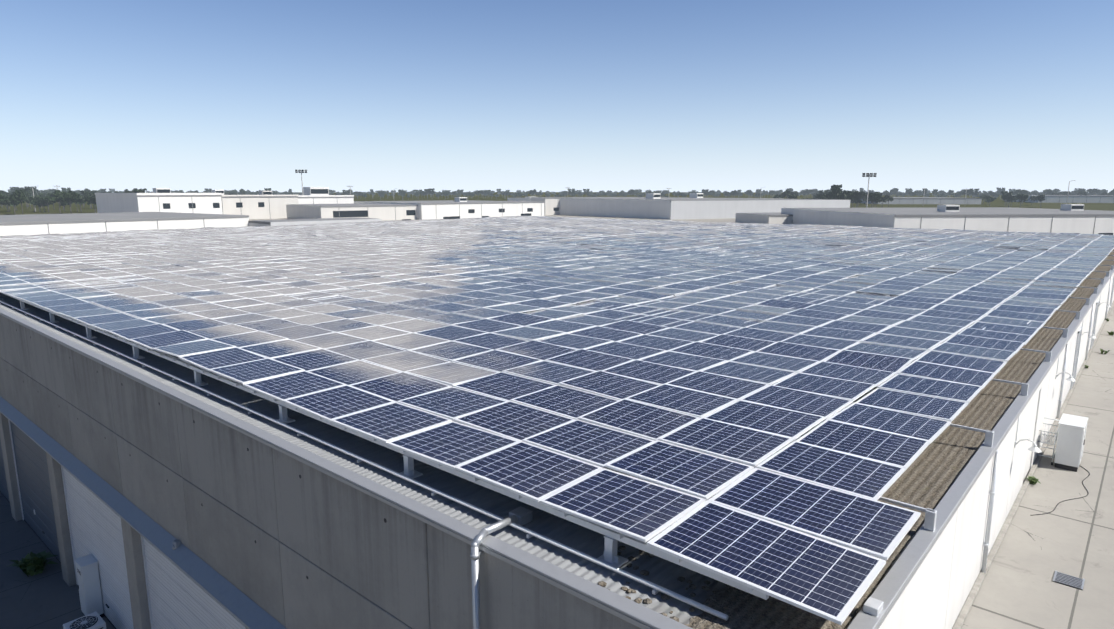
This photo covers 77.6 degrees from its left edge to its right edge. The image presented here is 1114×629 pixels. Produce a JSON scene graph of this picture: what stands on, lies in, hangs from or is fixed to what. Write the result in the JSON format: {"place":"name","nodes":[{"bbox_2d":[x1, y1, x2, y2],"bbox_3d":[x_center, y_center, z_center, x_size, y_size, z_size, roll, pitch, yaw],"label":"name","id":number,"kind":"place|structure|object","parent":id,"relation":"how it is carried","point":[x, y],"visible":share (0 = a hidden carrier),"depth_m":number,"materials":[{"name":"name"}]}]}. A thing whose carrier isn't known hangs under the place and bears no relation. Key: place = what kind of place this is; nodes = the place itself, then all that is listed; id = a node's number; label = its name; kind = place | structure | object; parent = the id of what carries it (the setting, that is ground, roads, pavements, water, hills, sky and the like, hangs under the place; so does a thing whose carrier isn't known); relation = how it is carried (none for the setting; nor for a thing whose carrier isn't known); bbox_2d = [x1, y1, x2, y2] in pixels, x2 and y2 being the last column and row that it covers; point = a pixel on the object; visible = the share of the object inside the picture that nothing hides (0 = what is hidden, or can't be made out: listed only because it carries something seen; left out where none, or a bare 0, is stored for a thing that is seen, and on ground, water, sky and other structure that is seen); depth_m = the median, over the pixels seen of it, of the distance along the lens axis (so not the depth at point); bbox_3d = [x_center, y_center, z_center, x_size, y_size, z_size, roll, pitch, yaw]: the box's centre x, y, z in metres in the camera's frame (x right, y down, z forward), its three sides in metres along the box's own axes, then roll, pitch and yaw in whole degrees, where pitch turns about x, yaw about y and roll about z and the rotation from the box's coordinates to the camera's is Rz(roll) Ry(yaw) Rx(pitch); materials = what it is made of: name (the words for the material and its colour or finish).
{"place":"outdoors","nodes":[
{"label":"outdoors","id":0,"kind":"place"},
{"bbox_2d":[0,228,1079,623],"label":"roof","id":1,"kind":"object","parent":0,"point":[666,574],"depth_m":10.99,"materials":[{"name":"grey metal"}]},
{"bbox_2d":[0,217,1113,620],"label":"mounting frame","id":2,"kind":"object","parent":1,"relation":"on","point":[612,559],"visible":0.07,"depth_m":11.69,"materials":[{"name":"metal"}]},
{"bbox_2d":[0,216,1113,624],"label":"solar array","id":3,"kind":"object","parent":2,"relation":"on","point":[694,412],"visible":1,"depth_m":18.64,"materials":[{"name":"blue glass"}]},
{"bbox_2d":[598,495,714,621],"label":"gravel","id":4,"kind":"structure","parent":1,"relation":"on","point":[646,573],"depth_m":8.13,"materials":[{"name":"grey gravel"}]},
{"bbox_2d":[684,249,1113,628],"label":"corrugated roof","id":5,"kind":"structure","parent":1,"relation":"on","point":[927,477],"depth_m":11.53,"materials":[{"name":"metal"}]},
{"bbox_2d":[0,192,1113,628],"bbox_3d":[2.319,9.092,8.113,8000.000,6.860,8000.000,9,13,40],"label":"ground","id":6,"kind":"structure","parent":0,"point":[1020,588],"depth_m":16.37,"materials":[{"name":"concrete"}]},
{"bbox_2d":[0,190,7,207],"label":"tree","id":7,"kind":"object","parent":6,"relation":"on","point":[3,193],"visible":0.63,"depth_m":295.55,"materials":[{"name":"green plant"}]},
{"bbox_2d":[0,198,9,211],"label":"tree","id":8,"kind":"object","parent":6,"relation":"on","point":[3,203],"visible":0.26,"depth_m":231.30,"materials":[{"name":"green plant"}]},
{"bbox_2d":[2,196,22,214],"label":"tree","id":9,"kind":"object","parent":6,"relation":"on","point":[11,201],"visible":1,"depth_m":207.86,"materials":[{"name":"green plant"}]},
{"bbox_2d":[9,189,26,213],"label":"tree","id":10,"kind":"object","parent":6,"relation":"on","point":[19,193],"visible":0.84,"depth_m":209.85,"materials":[{"name":"green plant"}]},
{"bbox_2d":[21,189,29,208],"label":"tree","id":11,"kind":"object","parent":6,"relation":"on","point":[25,192],"visible":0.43,"depth_m":275.72,"materials":[{"name":"green plant"}]},
{"bbox_2d":[0,421,60,561],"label":"roller door","id":12,"kind":"structure","parent":6,"relation":"on","point":[33,474],"depth_m":27.36,"materials":[{"name":"grey metal"}]},
{"bbox_2d":[24,186,37,195],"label":"tree","id":13,"kind":"object","parent":6,"relation":"on","point":[29,190],"visible":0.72,"depth_m":328.76,"materials":[{"name":"green plant"}]},
{"bbox_2d":[6,550,57,576],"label":"shrub","id":14,"kind":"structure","parent":6,"relation":"on","point":[31,564],"depth_m":25.30,"materials":[{"name":"green plant"}]},
{"bbox_2d":[23,195,41,211],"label":"tree","id":15,"kind":"object","parent":6,"relation":"on","point":[30,199],"visible":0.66,"depth_m":235.63,"materials":[{"name":"green plant"}]},
{"bbox_2d":[30,199,41,211],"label":"tree","id":16,"kind":"object","parent":6,"relation":"on","point":[33,202],"visible":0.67,"depth_m":232.91,"materials":[{"name":"green plant"}]},
{"bbox_2d":[38,196,52,211],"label":"tree","id":17,"kind":"object","parent":6,"relation":"on","point":[43,200],"visible":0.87,"depth_m":231.21,"materials":[{"name":"green plant"}]},
{"bbox_2d":[49,190,68,213],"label":"tree","id":18,"kind":"object","parent":6,"relation":"on","point":[59,196],"visible":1,"depth_m":212.69,"materials":[{"name":"green plant"}]},
{"bbox_2d":[60,201,69,211],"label":"tree","id":19,"kind":"object","parent":6,"relation":"on","point":[63,204],"visible":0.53,"depth_m":235.57,"materials":[{"name":"green plant"}]},
{"bbox_2d":[61,187,70,191],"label":"tree","id":20,"kind":"object","parent":6,"relation":"on","point":[67,189],"visible":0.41,"depth_m":478.87,"materials":[{"name":"green plant"}]},
{"bbox_2d":[63,190,79,212],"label":"tree","id":21,"kind":"object","parent":6,"relation":"on","point":[71,197],"visible":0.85,"depth_m":218.99,"materials":[{"name":"green plant"}]},
{"bbox_2d":[0,419,153,628],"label":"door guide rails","id":22,"kind":"object","parent":6,"relation":"on","point":[146,579],"depth_m":24.17,"materials":[{"name":"metal"}]},
{"bbox_2d":[74,195,85,211],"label":"tree","id":23,"kind":"object","parent":6,"relation":"on","point":[79,200],"visible":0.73,"depth_m":229.76,"materials":[{"name":"green plant"}]},
{"bbox_2d":[63,611,105,628],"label":"aircon unit","id":24,"kind":"object","parent":6,"relation":"on","point":[94,620],"visible":1,"depth_m":21.16,"materials":[{"name":"paint"}]},
{"bbox_2d":[80,190,96,208],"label":"tree","id":25,"kind":"object","parent":6,"relation":"on","point":[87,193],"visible":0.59,"depth_m":278.48,"materials":[{"name":"green plant"}]},
{"bbox_2d":[74,554,103,617],"bbox_3d":[-15.329,8.973,22.694,0.740,1.980,0.500,9,13,40],"label":"electrical cabinet","id":26,"kind":"object","parent":6,"relation":"on","point":[88,581],"visible":0.93,"depth_m":22.46,"materials":[{"name":"metal"}]},
{"bbox_2d":[83,196,95,212],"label":"tree","id":27,"kind":"object","parent":6,"relation":"on","point":[88,199],"visible":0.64,"depth_m":224.79,"materials":[{"name":"green plant"}]},
{"bbox_2d":[0,412,247,628],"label":"wall pilasters","id":28,"kind":"object","parent":6,"relation":"on","point":[136,576],"depth_m":24.04,"materials":[{"name":"concrete"}]},
{"bbox_2d":[132,189,143,192],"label":"rooftop unit","id":29,"kind":"object","parent":6,"relation":"on","point":[138,191],"visible":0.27,"depth_m":236.33,"materials":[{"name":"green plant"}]},
{"bbox_2d":[63,467,245,628],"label":"white sectional doors","id":30,"kind":"structure","parent":6,"relation":"on","point":[179,599],"depth_m":20.75,"materials":[{"name":"white metal"}]},
{"bbox_2d":[95,188,264,213],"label":"building","id":31,"kind":"structure","parent":6,"relation":"on","point":[161,200],"depth_m":158.51,"materials":[{"name":"grey"}]},
{"bbox_2d":[238,189,246,194],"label":"tree","id":32,"kind":"object","parent":6,"relation":"on","point":[242,191],"visible":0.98,"depth_m":527.70,"materials":[{"name":"green plant"}]},
{"bbox_2d":[221,191,298,218],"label":"building","id":33,"kind":"structure","parent":6,"relation":"on","point":[275,206],"depth_m":175.28,"materials":[{"name":"grey"}]},
{"bbox_2d":[0,212,530,235],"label":"long shed","id":34,"kind":"object","parent":6,"relation":"on","point":[35,224],"visible":0.37,"depth_m":103.56,"materials":[{"name":"grey metal"}]},
{"bbox_2d":[295,170,306,194],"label":"floodlight mast","id":35,"kind":"object","parent":6,"relation":"on","point":[299,171],"visible":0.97,"depth_m":197.76,"materials":[{"name":"grey metal"}]},
{"bbox_2d":[248,217,381,226],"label":"building","id":36,"kind":"structure","parent":6,"relation":"on","point":[256,223],"depth_m":116.01,"materials":[{"name":"grey"}]},
{"bbox_2d":[0,315,651,628],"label":"concrete wall","id":37,"kind":"structure","parent":6,"relation":"on","point":[353,556],"depth_m":13.06,"materials":[{"name":"grey concrete"}]},
{"bbox_2d":[0,396,286,628],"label":"ledge","id":38,"kind":"object","parent":37,"relation":"attached to","point":[240,606],"visible":1,"depth_m":16.91,"materials":[{"name":"grey concrete"}]},
{"bbox_2d":[16,330,386,578],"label":"wall tie holes","id":39,"kind":"object","parent":37,"relation":"attached to","point":[385,520],"visible":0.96,"depth_m":14.13,"materials":[{"name":"grey concrete"}]},
{"bbox_2d":[470,506,532,628],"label":"rain downpipe","id":40,"kind":"object","parent":37,"relation":"attached to","point":[521,516],"visible":0.99,"depth_m":8.91,"materials":[{"name":"silver metal"}]},
{"bbox_2d":[298,187,353,203],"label":"building","id":41,"kind":"structure","parent":6,"relation":"on","point":[315,195],"depth_m":189.56,"materials":[{"name":"grey"}]},
{"bbox_2d":[286,203,417,219],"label":"building","id":42,"kind":"structure","parent":6,"relation":"on","point":[364,210],"depth_m":165.95,"materials":[{"name":"grey"}]},
{"bbox_2d":[414,189,421,199],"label":"tree","id":43,"kind":"object","parent":6,"relation":"on","point":[419,191],"visible":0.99,"depth_m":562.91,"materials":[{"name":"green plant"}]},
{"bbox_2d":[428,188,434,193],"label":"tree","id":44,"kind":"object","parent":6,"relation":"on","point":[430,191],"visible":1,"depth_m":572.92,"materials":[{"name":"green plant"}]},
{"bbox_2d":[354,197,558,219],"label":"building","id":45,"kind":"structure","parent":6,"relation":"on","point":[462,207],"depth_m":183.88,"materials":[{"name":"grey"}]},
{"bbox_2d":[527,189,535,194],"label":"tree","id":46,"kind":"object","parent":6,"relation":"on","point":[531,192],"visible":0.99,"depth_m":568.91,"materials":[{"name":"green plant"}]},
{"bbox_2d":[531,197,571,214],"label":"building","id":47,"kind":"structure","parent":6,"relation":"on","point":[551,204],"depth_m":203.64,"materials":[{"name":"grey"}]},
{"bbox_2d":[627,189,634,194],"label":"tree","id":48,"kind":"object","parent":6,"relation":"on","point":[630,191],"visible":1,"depth_m":598.97,"materials":[{"name":"green plant"}]},
{"bbox_2d":[507,193,783,219],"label":"warehouse building","id":49,"kind":"structure","parent":6,"relation":"on","point":[653,206],"depth_m":189.47,"materials":[{"name":"grey concrete"}]},
{"bbox_2d":[745,190,752,197],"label":"tree","id":50,"kind":"object","parent":6,"relation":"on","point":[747,192],"visible":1,"depth_m":597.21,"materials":[{"name":"green plant"}]},
{"bbox_2d":[670,199,849,219],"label":"building","id":51,"kind":"structure","parent":6,"relation":"on","point":[710,209],"depth_m":179.87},
{"bbox_2d":[735,212,792,223],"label":"building","id":52,"kind":"structure","parent":6,"relation":"on","point":[772,218],"depth_m":144.69,"materials":[{"name":"grey metal"}]},
{"bbox_2d":[781,190,791,198],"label":"tree","id":53,"kind":"object","parent":6,"relation":"on","point":[787,193],"visible":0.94,"depth_m":355.97,"materials":[{"name":"green plant"}]},
{"bbox_2d":[788,195,797,198],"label":"rooftop unit","id":54,"kind":"object","parent":6,"relation":"on","point":[792,197],"visible":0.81,"depth_m":304.42,"materials":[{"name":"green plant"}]},
{"bbox_2d":[800,190,809,195],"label":"tree","id":55,"kind":"object","parent":6,"relation":"on","point":[803,192],"visible":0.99,"depth_m":574.26,"materials":[{"name":"green plant"}]},
{"bbox_2d":[819,190,827,194],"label":"tree","id":56,"kind":"object","parent":6,"relation":"on","point":[822,192],"visible":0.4,"depth_m":354.38,"materials":[{"name":"green plant"}]},
{"bbox_2d":[824,193,835,198],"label":"tree","id":57,"kind":"object","parent":6,"relation":"on","point":[828,195],"visible":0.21,"depth_m":271.15,"materials":[{"name":"green plant"}]},
{"bbox_2d":[829,187,840,198],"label":"tree","id":58,"kind":"object","parent":6,"relation":"on","point":[834,193],"visible":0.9,"depth_m":258.39,"materials":[{"name":"green plant"}]},
{"bbox_2d":[830,184,841,190],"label":"tree","id":59,"kind":"object","parent":6,"relation":"on","point":[832,186],"visible":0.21,"depth_m":268.09,"materials":[{"name":"green plant"}]},
{"bbox_2d":[838,190,854,199],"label":"tree","id":60,"kind":"object","parent":6,"relation":"on","point":[843,194],"visible":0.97,"depth_m":257.92,"materials":[{"name":"green plant"}]},
{"bbox_2d":[849,191,858,207],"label":"tree","id":61,"kind":"object","parent":6,"relation":"on","point":[854,197],"visible":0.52,"depth_m":266.84,"materials":[{"name":"green plant"}]},
{"bbox_2d":[855,191,865,207],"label":"tree","id":62,"kind":"object","parent":6,"relation":"on","point":[860,194],"visible":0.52,"depth_m":290.29,"materials":[{"name":"green plant"}]},
{"bbox_2d":[862,173,876,207],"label":"floodlight mast","id":63,"kind":"object","parent":6,"relation":"on","point":[869,175],"visible":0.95,"depth_m":165.79,"materials":[{"name":"grey metal"}]},
{"bbox_2d":[864,192,881,207],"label":"tree","id":64,"kind":"object","parent":6,"relation":"on","point":[874,196],"visible":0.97,"depth_m":257.14,"materials":[{"name":"green plant"}]},
{"bbox_2d":[881,196,886,206],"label":"tree","id":65,"kind":"object","parent":6,"relation":"on","point":[883,198],"visible":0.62,"depth_m":294.13,"materials":[{"name":"green plant"}]},
{"bbox_2d":[884,195,893,206],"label":"tree","id":66,"kind":"object","parent":6,"relation":"on","point":[889,198],"visible":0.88,"depth_m":307.34,"materials":[{"name":"green plant"}]},
{"bbox_2d":[908,191,916,196],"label":"tree","id":67,"kind":"object","parent":6,"relation":"on","point":[914,193],"visible":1,"depth_m":534.30,"materials":[{"name":"green plant"}]},
{"bbox_2d":[851,197,981,203],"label":"building","id":68,"kind":"structure","parent":6,"relation":"on","point":[919,200],"depth_m":374.26,"materials":[{"name":"grey"}]},
{"bbox_2d":[781,204,1113,236],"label":"warehouse building","id":69,"kind":"structure","parent":6,"relation":"on","point":[1071,218],"depth_m":107.58,"materials":[{"name":"grey"}]},
{"bbox_2d":[962,189,970,195],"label":"tree","id":70,"kind":"object","parent":6,"relation":"on","point":[964,192],"visible":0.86,"depth_m":483.85,"materials":[{"name":"green plant"}]},
{"bbox_2d":[969,188,978,196],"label":"tree","id":71,"kind":"object","parent":6,"relation":"on","point":[975,192],"visible":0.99,"depth_m":475.82,"materials":[{"name":"green plant"}]},
{"bbox_2d":[985,195,996,205],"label":"tree","id":72,"kind":"object","parent":6,"relation":"on","point":[990,198],"visible":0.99,"depth_m":324.44,"materials":[{"name":"green plant"}]},
{"bbox_2d":[989,191,998,196],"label":"tree","id":73,"kind":"object","parent":6,"relation":"on","point":[994,194],"visible":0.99,"depth_m":498.91,"materials":[{"name":"green plant"}]},
{"bbox_2d":[879,273,1113,628],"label":"white wall","id":74,"kind":"structure","parent":6,"relation":"on","point":[936,592],"depth_m":11.98,"materials":[{"name":"paint"}]},
{"bbox_2d":[0,269,1113,628],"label":"parapet coping","id":75,"kind":"object","parent":74,"relation":"on","point":[892,585],"visible":1,"depth_m":9.90,"materials":[{"name":"metal"}]},
{"bbox_2d":[996,187,1004,196],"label":"tree","id":76,"kind":"object","parent":6,"relation":"on","point":[1000,189],"visible":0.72,"depth_m":618.16,"materials":[{"name":"green plant"}]},
{"bbox_2d":[1001,191,1012,206],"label":"tree","id":77,"kind":"object","parent":6,"relation":"on","point":[1007,193],"visible":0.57,"depth_m":306.50,"materials":[{"name":"green plant"}]},
{"bbox_2d":[1003,195,1015,206],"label":"tree","id":78,"kind":"object","parent":6,"relation":"on","point":[1008,198],"visible":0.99,"depth_m":299.68,"materials":[{"name":"green plant"}]},
{"bbox_2d":[1014,189,1027,193],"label":"tree","id":79,"kind":"object","parent":6,"relation":"on","point":[1019,191],"visible":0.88,"depth_m":460.30,"materials":[{"name":"green plant"}]},
{"bbox_2d":[1016,194,1028,207],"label":"tree","id":80,"kind":"object","parent":6,"relation":"on","point":[1023,196],"visible":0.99,"depth_m":291.22,"materials":[{"name":"green plant"}]},
{"bbox_2d":[1025,475,1040,484],"bbox_3d":[11.447,3.995,16.655,0.376,0.180,0.396,9,13,40],"label":"yard weed","id":81,"kind":"object","parent":6,"relation":"on","point":[1033,480],"visible":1,"depth_m":16.66,"materials":[{"name":"green plant"}]},
{"bbox_2d":[952,301,1113,628],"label":"wall base","id":82,"kind":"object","parent":6,"relation":"on","point":[965,609],"depth_m":14.81,"materials":[{"name":"beige concrete"}]},
{"bbox_2d":[1029,196,1037,201],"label":"tree","id":83,"kind":"object","parent":6,"relation":"on","point":[1034,198],"visible":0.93,"depth_m":340.89,"materials":[{"name":"green plant"}]},
{"bbox_2d":[1036,195,1044,207],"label":"tree","id":84,"kind":"object","parent":6,"relation":"on","point":[1040,198],"visible":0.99,"depth_m":295.50,"materials":[{"name":"green plant"}]},
{"bbox_2d":[981,277,1113,572],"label":"pilasters","id":85,"kind":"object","parent":6,"relation":"on","point":[992,492],"depth_m":21.08,"materials":[{"name":"white paint"}]},
{"bbox_2d":[1014,439,1041,451],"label":"wall lamp","id":86,"kind":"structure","parent":85,"relation":"attached to","point":[1034,448],"depth_m":14.21,"materials":[{"name":"metal"}]},
{"bbox_2d":[1055,372,1075,380],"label":"wall lamp","id":87,"kind":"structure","parent":85,"relation":"attached to","point":[1070,378],"depth_m":19.48,"materials":[{"name":"metal"}]},
{"bbox_2d":[1043,189,1052,194],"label":"tree","id":88,"kind":"object","parent":6,"relation":"on","point":[1046,191],"visible":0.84,"depth_m":517.14,"materials":[{"name":"green plant"}]},
{"bbox_2d":[1036,417,1059,464],"bbox_3d":[12.853,3.312,18.201,0.490,0.982,0.918,9,13,40],"label":"wire rack","id":89,"kind":"object","parent":6,"relation":"on","point":[1055,436],"visible":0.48,"depth_m":17.96,"materials":[{"name":"metal"}]},
{"bbox_2d":[1030,465,1089,515],"bbox_3d":[12.129,4.125,16.366,0.711,0.013,4.519,10,14,44],"label":"yard cable","id":90,"kind":"object","parent":6,"relation":"on","point":[1069,499],"visible":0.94,"depth_m":15.85,"materials":[{"name":"plastic"}]},
{"bbox_2d":[1012,195,1113,202],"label":"building","id":91,"kind":"structure","parent":6,"relation":"on","point":[1080,198],"depth_m":418.49,"materials":[{"name":"grey"}]},
{"bbox_2d":[1063,191,1072,194],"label":"tree","id":92,"kind":"object","parent":6,"relation":"on","point":[1067,193],"visible":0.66,"depth_m":462.53,"materials":[{"name":"green plant"}]},
{"bbox_2d":[1053,570,1084,589],"bbox_3d":[9.262,4.808,12.526,0.440,0.020,0.440,9,13,40],"label":"drain grate","id":93,"kind":"object","parent":6,"relation":"on","point":[1068,580],"visible":1,"depth_m":12.50,"materials":[{"name":"metal"}]},
{"bbox_2d":[1054,413,1087,471],"bbox_3d":[13.206,3.285,17.789,0.550,1.180,1.040,9,13,40],"label":"equipment cabinet","id":94,"kind":"object","parent":6,"relation":"on","point":[1070,442],"visible":1,"depth_m":17.45,"materials":[{"name":"metal"}]},
{"bbox_2d":[1076,191,1087,194],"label":"tree","id":95,"kind":"object","parent":6,"relation":"on","point":[1082,193],"visible":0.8,"depth_m":444.32,"materials":[{"name":"green plant"}]},
{"bbox_2d":[1086,188,1099,194],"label":"tree","id":96,"kind":"object","parent":6,"relation":"on","point":[1094,191],"visible":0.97,"depth_m":528.12,"materials":[{"name":"green plant"}]},
{"bbox_2d":[0,0,1113,192],"label":"sky","id":97,"kind":"structure","parent":0,"point":[119,95],"materials":[{"name":"blue"}]},
{"bbox_2d":[847,278,1103,627],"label":"roof gutter strip","id":98,"kind":"object","parent":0,"point":[893,563],"depth_m":9.79,"materials":[{"name":"grey metal"}]}
]}

